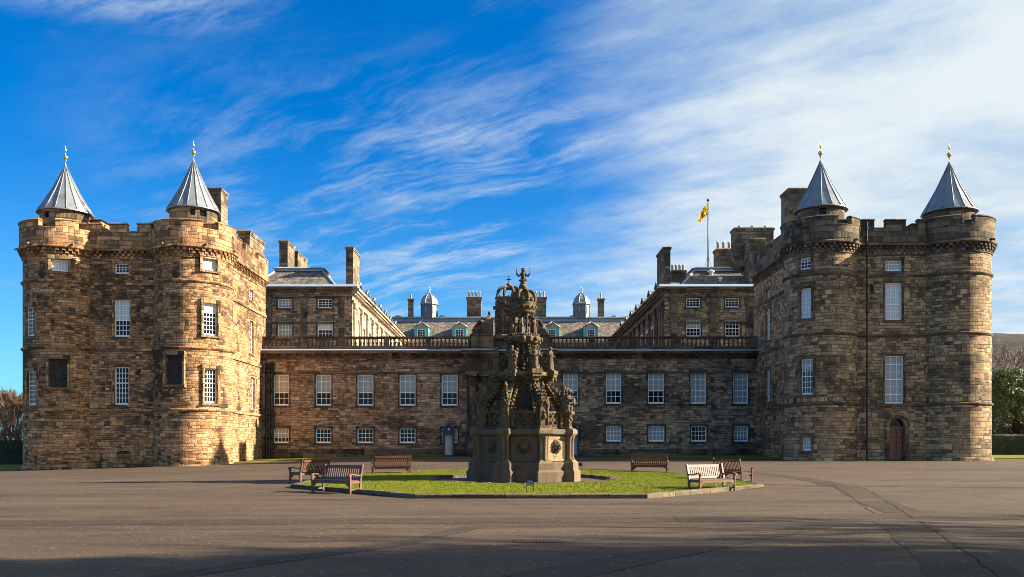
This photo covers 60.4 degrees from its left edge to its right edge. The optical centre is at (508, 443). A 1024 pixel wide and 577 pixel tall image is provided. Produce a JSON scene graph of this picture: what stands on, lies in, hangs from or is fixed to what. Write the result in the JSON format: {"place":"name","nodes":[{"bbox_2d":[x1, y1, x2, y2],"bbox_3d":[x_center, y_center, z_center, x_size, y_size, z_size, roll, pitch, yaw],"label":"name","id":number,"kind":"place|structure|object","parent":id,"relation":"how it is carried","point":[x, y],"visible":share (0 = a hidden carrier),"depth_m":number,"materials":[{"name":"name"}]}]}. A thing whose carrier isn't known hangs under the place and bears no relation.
{"place":"outdoors","nodes":[
{"label":"outdoors","id":0,"kind":"place"},
{"bbox_2d":[0,456,1023,576],"bbox_3d":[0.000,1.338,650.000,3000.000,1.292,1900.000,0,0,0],"label":"forecourt","id":1,"kind":"structure","parent":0,"point":[842,548],"depth_m":18.52,"materials":[{"name":"grey asphalt"}]},
{"bbox_2d":[0,464,21,469],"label":"grass verge","id":2,"kind":"object","parent":1,"relation":"on","point":[9,466],"depth_m":65.97,"materials":[{"name":"green plant"}]},
{"bbox_2d":[0,440,22,463],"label":"hedge","id":3,"kind":"object","parent":2,"relation":"on","point":[11,451],"visible":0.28,"depth_m":70.12,"materials":[{"name":"green plant"}]},
{"bbox_2d":[0,402,22,441],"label":"winter shrub","id":4,"kind":"object","parent":1,"relation":"on","point":[6,431],"visible":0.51,"depth_m":88.15,"materials":[{"name":"brown plant"}]},
{"bbox_2d":[0,387,22,438],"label":"bare tree","id":5,"kind":"object","parent":1,"relation":"on","point":[8,398],"visible":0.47,"depth_m":97.23,"materials":[{"name":"brown plant"}]},
{"bbox_2d":[14,141,268,470],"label":"tower block","id":6,"kind":"structure","parent":1,"relation":"on","point":[142,345],"depth_m":60.40,"materials":[{"name":"brown stone"}]},
{"bbox_2d":[23,302,37,338],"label":"window","id":7,"kind":"structure","parent":6,"relation":"in","point":[32,311],"depth_m":59.83,"materials":[{"name":"white paint"}]},
{"bbox_2d":[23,367,39,407],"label":"window","id":8,"kind":"structure","parent":6,"relation":"in","point":[34,374],"depth_m":59.79,"materials":[{"name":"white glass"}]},
{"bbox_2d":[47,254,71,274],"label":"window","id":9,"kind":"structure","parent":6,"relation":"in","point":[63,266],"depth_m":59.58,"materials":[{"name":"white paint"}]},
{"bbox_2d":[111,364,130,406],"bbox_3d":[-26.679,-4.026,60.770,1.331,3.002,0.280,0,0,0],"label":"window","id":10,"kind":"structure","parent":6,"relation":"in","point":[122,371],"depth_m":60.85,"materials":[{"name":"white paint"}]},
{"bbox_2d":[112,261,131,275],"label":"window","id":11,"kind":"structure","parent":6,"relation":"in","point":[118,269],"depth_m":60.82,"materials":[{"name":"white paint"}]},
{"bbox_2d":[111,296,132,338],"bbox_3d":[-26.638,-8.697,60.770,1.456,2.961,0.280,0,0,0],"label":"window","id":12,"kind":"structure","parent":6,"relation":"in","point":[123,308],"depth_m":60.85,"materials":[{"name":"white glass"}]},
{"bbox_2d":[199,252,220,273],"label":"window","id":13,"kind":"structure","parent":6,"relation":"in","point":[205,265],"depth_m":60.15,"materials":[{"name":"white paint"}]},
{"bbox_2d":[200,298,221,338],"bbox_3d":[-20.370,-8.543,60.158,1.461,2.616,0.370,0,0,-44],"label":"window","id":14,"kind":"structure","parent":6,"relation":"in","point":[208,311],"depth_m":60.23,"materials":[{"name":"white paint"}]},
{"bbox_2d":[201,364,220,405],"bbox_3d":[-20.354,-4.008,60.164,1.348,2.798,0.359,0,0,-45],"label":"window","id":15,"kind":"structure","parent":6,"relation":"in","point":[208,375],"depth_m":60.24,"materials":[{"name":"white paint"}]},
{"bbox_2d":[249,286,254,303],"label":"window","id":16,"kind":"structure","parent":6,"relation":"in","point":[250,287],"depth_m":68.68,"materials":[{"name":"white paint"}]},
{"bbox_2d":[249,317,254,356],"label":"window","id":17,"kind":"structure","parent":6,"relation":"in","point":[250,323],"depth_m":68.90,"materials":[{"name":"white paint"}]},
{"bbox_2d":[250,374,255,411],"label":"window","id":18,"kind":"structure","parent":6,"relation":"in","point":[251,375],"depth_m":69.17,"materials":[{"name":"white paint"}]},
{"bbox_2d":[288,459,330,482],"bbox_3d":[-7.994,1.088,35.484,0.783,0.955,1.770,0,0,27],"label":"park bench","id":19,"kind":"object","parent":1,"relation":"on","point":[309,471],"visible":0.84,"depth_m":34.99,"materials":[{"name":"brown wood"}]},
{"bbox_2d":[145,525,489,576],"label":"asphalt patch","id":20,"kind":"object","parent":1,"relation":"on","point":[240,565],"visible":1,"depth_m":13.33,"materials":[{"name":"grey asphalt"}]},
{"bbox_2d":[310,464,363,493],"bbox_3d":[-5.793,1.175,29.786,1.770,0.955,0.783,0,0,31],"label":"park bench","id":21,"kind":"object","parent":1,"relation":"on","point":[340,480],"visible":1,"depth_m":29.92,"materials":[{"name":"brown wood"}]},
{"bbox_2d":[266,240,408,345],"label":"palace wing","id":22,"kind":"structure","parent":1,"relation":"on","point":[302,299],"depth_m":79.73,"materials":[{"name":"brown stone"}]},
{"bbox_2d":[276,297,293,309],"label":"window","id":23,"kind":"structure","parent":22,"relation":"in","point":[282,303],"depth_m":79.71,"materials":[{"name":"white paint"}]},
{"bbox_2d":[276,319,293,340],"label":"window","id":24,"kind":"structure","parent":22,"relation":"in","point":[281,329],"depth_m":79.73,"materials":[{"name":"white glass"}]},
{"bbox_2d":[316,297,333,309],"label":"window","id":25,"kind":"structure","parent":22,"relation":"in","point":[322,303],"depth_m":79.71,"materials":[{"name":"white paint"}]},
{"bbox_2d":[316,319,334,340],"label":"window","id":26,"kind":"structure","parent":22,"relation":"in","point":[321,329],"depth_m":79.73,"materials":[{"name":"white glass"}]},
{"bbox_2d":[234,455,442,462],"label":"grass verge","id":27,"kind":"object","parent":1,"relation":"on","point":[274,459],"depth_m":67.61,"materials":[{"name":"green plant"}]},
{"bbox_2d":[371,455,411,472],"bbox_3d":[-5.413,1.005,40.799,1.770,0.955,0.782,0,0,-18],"label":"park bench","id":28,"kind":"object","parent":1,"relation":"on","point":[407,466],"visible":0.96,"depth_m":40.53,"materials":[{"name":"brown wood"}]},
{"bbox_2d":[257,513,581,515],"bbox_3d":[-3.847,1.690,20.936,17.602,0.001,0.282,0,0,-3],"label":"asphalt seam","id":29,"kind":"object","parent":1,"relation":"on","point":[431,514],"visible":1,"depth_m":21.01,"materials":[{"name":"grey asphalt"}]},
{"bbox_2d":[442,424,455,455],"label":"sentry box","id":30,"kind":"object","parent":1,"relation":"on","point":[448,432],"visible":0.98,"depth_m":70.77,"materials":[{"name":"blue paint"}]},
{"bbox_2d":[392,285,624,345],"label":"range","id":31,"kind":"structure","parent":1,"relation":"on","point":[580,321],"depth_m":123.59,"materials":[{"name":"stone"}]},
{"bbox_2d":[260,276,758,458],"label":"entrance range","id":32,"kind":"structure","parent":1,"relation":"on","point":[339,399],"depth_m":71.60,"materials":[{"name":"brown stone"}]},
{"bbox_2d":[271,373,290,407],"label":"window","id":33,"kind":"structure","parent":32,"relation":"in","point":[281,381],"depth_m":71.77,"materials":[{"name":"white glass"}]},
{"bbox_2d":[271,426,290,444],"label":"window","id":34,"kind":"structure","parent":32,"relation":"in","point":[281,436],"depth_m":71.75,"materials":[{"name":"beige glass"}]},
{"bbox_2d":[314,373,332,407],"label":"window","id":35,"kind":"structure","parent":32,"relation":"in","point":[323,382],"depth_m":71.75,"materials":[{"name":"white glass"}]},
{"bbox_2d":[314,426,332,444],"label":"window","id":36,"kind":"structure","parent":32,"relation":"in","point":[321,436],"depth_m":71.75,"materials":[{"name":"glass"}]},
{"bbox_2d":[355,373,374,407],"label":"window","id":37,"kind":"structure","parent":32,"relation":"in","point":[366,381],"depth_m":71.77,"materials":[{"name":"white glass"}]},
{"bbox_2d":[355,426,374,444],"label":"window","id":38,"kind":"structure","parent":32,"relation":"in","point":[365,436],"depth_m":71.75,"materials":[{"name":"glass"}]},
{"bbox_2d":[397,373,416,407],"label":"window","id":39,"kind":"structure","parent":32,"relation":"in","point":[408,381],"depth_m":71.77,"materials":[{"name":"white glass"}]},
{"bbox_2d":[397,426,416,444],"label":"window","id":40,"kind":"structure","parent":32,"relation":"in","point":[407,436],"depth_m":71.75,"materials":[{"name":"glass"}]},
{"bbox_2d":[440,373,459,407],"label":"window","id":41,"kind":"structure","parent":32,"relation":"in","point":[449,382],"depth_m":71.75,"materials":[{"name":"white glass"}]},
{"bbox_2d":[440,426,459,444],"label":"window","id":42,"kind":"structure","parent":32,"relation":"in","point":[457,430],"depth_m":71.59,"materials":[{"name":"white paint"}]},
{"bbox_2d":[561,370,579,405],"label":"window","id":43,"kind":"structure","parent":32,"relation":"in","point":[570,380],"depth_m":71.75,"materials":[{"name":"white glass"}]},
{"bbox_2d":[571,424,580,443],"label":"window","id":44,"kind":"structure","parent":32,"relation":"in","point":[578,426],"depth_m":71.59,"materials":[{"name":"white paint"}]},
{"bbox_2d":[604,370,622,405],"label":"window","id":45,"kind":"structure","parent":32,"relation":"in","point":[613,381],"depth_m":71.75,"materials":[{"name":"white glass"}]},
{"bbox_2d":[604,424,623,443],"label":"window","id":46,"kind":"structure","parent":32,"relation":"in","point":[612,431],"depth_m":71.73,"materials":[{"name":"white glass"}]},
{"bbox_2d":[646,370,665,405],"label":"window","id":47,"kind":"structure","parent":32,"relation":"in","point":[655,381],"depth_m":71.77,"materials":[{"name":"white glass"}]},
{"bbox_2d":[647,424,666,443],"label":"window","id":48,"kind":"structure","parent":32,"relation":"in","point":[655,432],"depth_m":71.73,"materials":[{"name":"white glass"}]},
{"bbox_2d":[689,370,707,405],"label":"window","id":49,"kind":"structure","parent":32,"relation":"in","point":[698,382],"depth_m":71.75,"materials":[{"name":"white glass"}]},
{"bbox_2d":[689,424,708,443],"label":"window","id":50,"kind":"structure","parent":32,"relation":"in","point":[697,432],"depth_m":71.73,"materials":[{"name":"glass"}]},
{"bbox_2d":[731,370,749,405],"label":"window","id":51,"kind":"structure","parent":32,"relation":"in","point":[740,381],"depth_m":71.75,"materials":[{"name":"glass"}]},
{"bbox_2d":[732,424,749,443],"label":"window","id":52,"kind":"structure","parent":32,"relation":"in","point":[741,432],"depth_m":71.73,"materials":[{"name":"grey glass"}]},
{"bbox_2d":[0,513,1023,525],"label":"asphalt patch","id":53,"kind":"object","parent":1,"relation":"on","point":[505,519],"visible":1,"depth_m":19.43,"materials":[{"name":"grey asphalt"}]},
{"bbox_2d":[412,456,629,456],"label":"road edge","id":54,"kind":"object","parent":1,"relation":"on","point":[472,456],"visible":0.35,"depth_m":69.67,"materials":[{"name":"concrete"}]},
{"bbox_2d":[440,477,604,482],"bbox_3d":[0.620,1.536,36.500,7.900,0.126,7.900,0,0,0],"label":"gravel ring","id":55,"kind":"object","parent":1,"relation":"on","point":[464,479],"visible":0.05,"depth_m":37.40,"materials":[{"name":"grey gravel"}]},
{"bbox_2d":[466,267,580,482],"bbox_3d":[0.620,-2.854,36.500,4.667,8.896,4.667,0,0,0],"label":"stone fountain","id":56,"kind":"object","parent":55,"relation":"on","point":[523,434],"visible":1,"depth_m":35.37,"materials":[{"name":"stone"}]},
{"bbox_2d":[300,470,751,493],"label":"lawn","id":57,"kind":"structure","parent":1,"relation":"on","point":[542,487],"depth_m":31.40,"materials":[{"name":"green plant"}]},
{"bbox_2d":[428,474,619,482],"bbox_3d":[0.620,1.476,36.500,8.000,0.312,8.000,0,0,0],"label":"gravel ring edging","id":58,"kind":"object","parent":57,"relation":"on","point":[596,476],"visible":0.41,"depth_m":37.45,"materials":[{"name":"stone"}]},
{"bbox_2d":[526,480,533,491],"bbox_3d":[0.703,1.379,28.435,0.254,0.405,0.046,0,0,0],"label":"lawn sign","id":59,"kind":"object","parent":57,"relation":"on","point":[529,482],"visible":0.99,"depth_m":28.42,"materials":[{"name":"grey metal"}]},
{"bbox_2d":[685,463,737,490],"bbox_3d":[6.987,1.167,30.309,1.770,0.955,0.783,0,0,-33],"label":"park bench","id":60,"kind":"object","parent":57,"relation":"on","point":[714,478],"visible":0.95,"depth_m":30.46,"materials":[{"name":"brown wood"}]},
{"bbox_2d":[291,469,763,498],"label":"lawn kerb","id":61,"kind":"structure","parent":1,"relation":"on","point":[755,485],"depth_m":27.33,"materials":[{"name":"stone"}]},
{"bbox_2d":[514,539,565,541],"bbox_3d":[0.548,1.693,15.328,0.880,0.010,0.400,0,0,0],"label":"drain cover","id":62,"kind":"object","parent":1,"relation":"on","point":[551,540],"visible":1,"depth_m":15.37,"materials":[{"name":"metal"}]},
{"bbox_2d":[572,424,580,455],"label":"sentry box","id":63,"kind":"object","parent":1,"relation":"on","point":[576,445],"visible":0.34,"depth_m":70.44,"materials":[{"name":"blue paint"}]},
{"bbox_2d":[630,454,668,471],"bbox_3d":[6.808,0.979,42.400,1.770,0.955,0.783,0,0,16],"label":"park bench","id":64,"kind":"object","parent":1,"relation":"on","point":[648,464],"visible":0.95,"depth_m":42.15,"materials":[{"name":"brown wood"}]},
{"bbox_2d":[503,525,835,576],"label":"asphalt patch","id":65,"kind":"object","parent":1,"relation":"on","point":[592,567],"visible":1,"depth_m":13.33,"materials":[{"name":"grey asphalt"}]},
{"bbox_2d":[592,455,781,458],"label":"grass verge","id":66,"kind":"object","parent":1,"relation":"on","point":[735,456],"depth_m":68.16,"materials":[{"name":"green plant"}]},
{"bbox_2d":[608,226,774,345],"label":"palace wing","id":67,"kind":"structure","parent":1,"relation":"on","point":[717,299],"depth_m":80.00,"materials":[{"name":"brown stone"}]},
{"bbox_2d":[651,325,653,345],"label":"window","id":68,"kind":"structure","parent":67,"relation":"in","point":[652,327],"depth_m":85.02,"materials":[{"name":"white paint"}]},
{"bbox_2d":[684,297,701,308],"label":"window","id":69,"kind":"structure","parent":67,"relation":"in","point":[690,302],"depth_m":79.73,"materials":[{"name":"white paint"}]},
{"bbox_2d":[685,318,702,335],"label":"window","id":70,"kind":"structure","parent":67,"relation":"in","point":[690,329],"depth_m":79.77,"materials":[{"name":"white paint"}]},
{"bbox_2d":[705,199,711,266],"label":"flagpole","id":71,"kind":"object","parent":67,"relation":"on","point":[707,260],"visible":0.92,"depth_m":85.97,"materials":[{"name":"white metal"}]},
{"bbox_2d":[698,205,706,222],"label":"flag","id":72,"kind":"object","parent":71,"relation":"hanging from","point":[703,213],"visible":1,"depth_m":86.00,"materials":[{"name":"fabric"}]},
{"bbox_2d":[723,297,740,308],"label":"window","id":73,"kind":"structure","parent":67,"relation":"in","point":[729,302],"depth_m":79.73,"materials":[{"name":"white paint"}]},
{"bbox_2d":[724,318,741,335],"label":"window","id":74,"kind":"structure","parent":67,"relation":"in","point":[729,329],"depth_m":79.75,"materials":[{"name":"white paint"}]},
{"bbox_2d":[712,458,754,481],"bbox_3d":[9.185,1.080,36.016,0.783,0.955,1.770,0,0,-24],"label":"park bench","id":75,"kind":"object","parent":1,"relation":"on","point":[728,469],"visible":0.8,"depth_m":35.49,"materials":[{"name":"brown wood"}]},
{"bbox_2d":[753,472,926,512],"bbox_3d":[11.707,1.550,33.164,2.748,0.287,23.574,0,0,5],"label":"asphalt patch","id":76,"kind":"object","parent":1,"relation":"on","point":[861,492],"visible":0.92,"depth_m":28.84,"materials":[{"name":"grey asphalt"}]},
{"bbox_2d":[774,484,909,486],"bbox_3d":[15.001,1.592,33.066,10.868,0.032,0.783,0,0,10],"label":"asphalt patch","id":77,"kind":"object","parent":1,"relation":"on","point":[828,485],"visible":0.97,"depth_m":32.89,"materials":[{"name":"grey asphalt"}]},
{"bbox_2d":[750,141,997,460],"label":"tower block","id":78,"kind":"structure","parent":1,"relation":"on","point":[874,343],"depth_m":60.47,"materials":[{"name":"brown stone"}]},
{"bbox_2d":[765,286,769,302],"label":"window","id":79,"kind":"structure","parent":78,"relation":"in","point":[768,288],"depth_m":68.86,"materials":[{"name":"white paint"}]},
{"bbox_2d":[764,304,770,342],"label":"window","id":80,"kind":"structure","parent":78,"relation":"in","point":[768,306],"depth_m":69.02,"materials":[{"name":"white paint"}]},
{"bbox_2d":[764,366,770,403],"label":"window","id":81,"kind":"structure","parent":78,"relation":"in","point":[769,367],"depth_m":69.03,"materials":[{"name":"white paint"}]},
{"bbox_2d":[796,252,813,272],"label":"window","id":82,"kind":"structure","parent":78,"relation":"in","point":[807,264],"depth_m":60.30,"materials":[{"name":"white paint"}]},
{"bbox_2d":[797,283,814,321],"bbox_3d":[20.396,-9.667,60.241,1.217,2.509,0.341,0,0,42],"label":"window","id":83,"kind":"structure","parent":78,"relation":"in","point":[807,293],"depth_m":60.27,"materials":[{"name":"glass"}]},
{"bbox_2d":[798,434,814,452],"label":"window","id":84,"kind":"structure","parent":78,"relation":"in","point":[808,443],"depth_m":60.24,"materials":[{"name":"white paint"}]},
{"bbox_2d":[797,354,816,396],"bbox_3d":[20.452,-4.629,60.195,1.280,2.872,0.346,0,0,41],"label":"window","id":85,"kind":"structure","parent":78,"relation":"in","point":[808,364],"depth_m":60.28,"materials":[{"name":"white glass"}]},
{"bbox_2d":[883,257,904,272],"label":"window","id":86,"kind":"structure","parent":78,"relation":"in","point":[888,266],"depth_m":60.82,"materials":[{"name":"white glass"}]},
{"bbox_2d":[883,279,904,321],"bbox_3d":[26.588,-9.857,60.770,1.519,2.965,0.280,0,0,0],"label":"window","id":87,"kind":"structure","parent":78,"relation":"in","point":[891,287],"depth_m":60.85,"materials":[{"name":"white glass"}]},
{"bbox_2d":[883,352,905,402],"bbox_3d":[26.634,-4.450,60.770,1.648,3.701,0.280,0,0,0],"label":"window","id":88,"kind":"structure","parent":78,"relation":"in","point":[892,361],"depth_m":60.88,"materials":[{"name":"white glass"}]},
{"bbox_2d":[890,419,902,459],"bbox_3d":[26.809,-0.297,60.919,1.061,2.876,0.183,0,0,0],"label":"door","id":89,"kind":"structure","parent":78,"relation":"in","point":[896,426],"depth_m":60.94,"materials":[{"name":"brown wood"}]},
{"bbox_2d":[874,522,1023,576],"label":"asphalt patch","id":90,"kind":"object","parent":1,"relation":"on","point":[933,553],"visible":1,"depth_m":13.58,"materials":[{"name":"grey asphalt"}]},
{"bbox_2d":[918,520,998,576],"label":"asphalt seam","id":91,"kind":"object","parent":90,"relation":"on","point":[978,560],"visible":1,"depth_m":13.67,"materials":[{"name":"black asphalt"}]},
{"bbox_2d":[992,342,1023,414],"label":"bare tree","id":92,"kind":"object","parent":1,"relation":"on","point":[1012,358],"visible":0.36,"depth_m":91.79,"materials":[{"name":"brown plant"}]},
{"bbox_2d":[992,455,1023,458],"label":"grass verge","id":93,"kind":"object","parent":1,"relation":"on","point":[1008,456],"depth_m":68.16,"materials":[{"name":"green plant"}]},
{"bbox_2d":[992,367,1023,435],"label":"evergreen tree","id":94,"kind":"object","parent":93,"relation":"on","point":[1003,384],"visible":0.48,"depth_m":76.79,"materials":[{"name":"green plant"}]},
{"bbox_2d":[992,433,1023,454],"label":"hedge","id":95,"kind":"object","parent":93,"relation":"on","point":[1007,444],"visible":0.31,"depth_m":72.72,"materials":[{"name":"green plant"}]},
{"bbox_2d":[0,0,1023,441],"label":"sky","id":96,"kind":"structure","parent":0,"point":[457,146],"materials":[{"name":"blue"}]},
{"bbox_2d":[992,333,1023,433],"bbox_3d":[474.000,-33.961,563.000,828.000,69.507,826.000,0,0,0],"label":"hillside","id":97,"kind":"structure","parent":0,"point":[1015,341],"depth_m":385.08,"materials":[{"name":"plant"}]}
]}

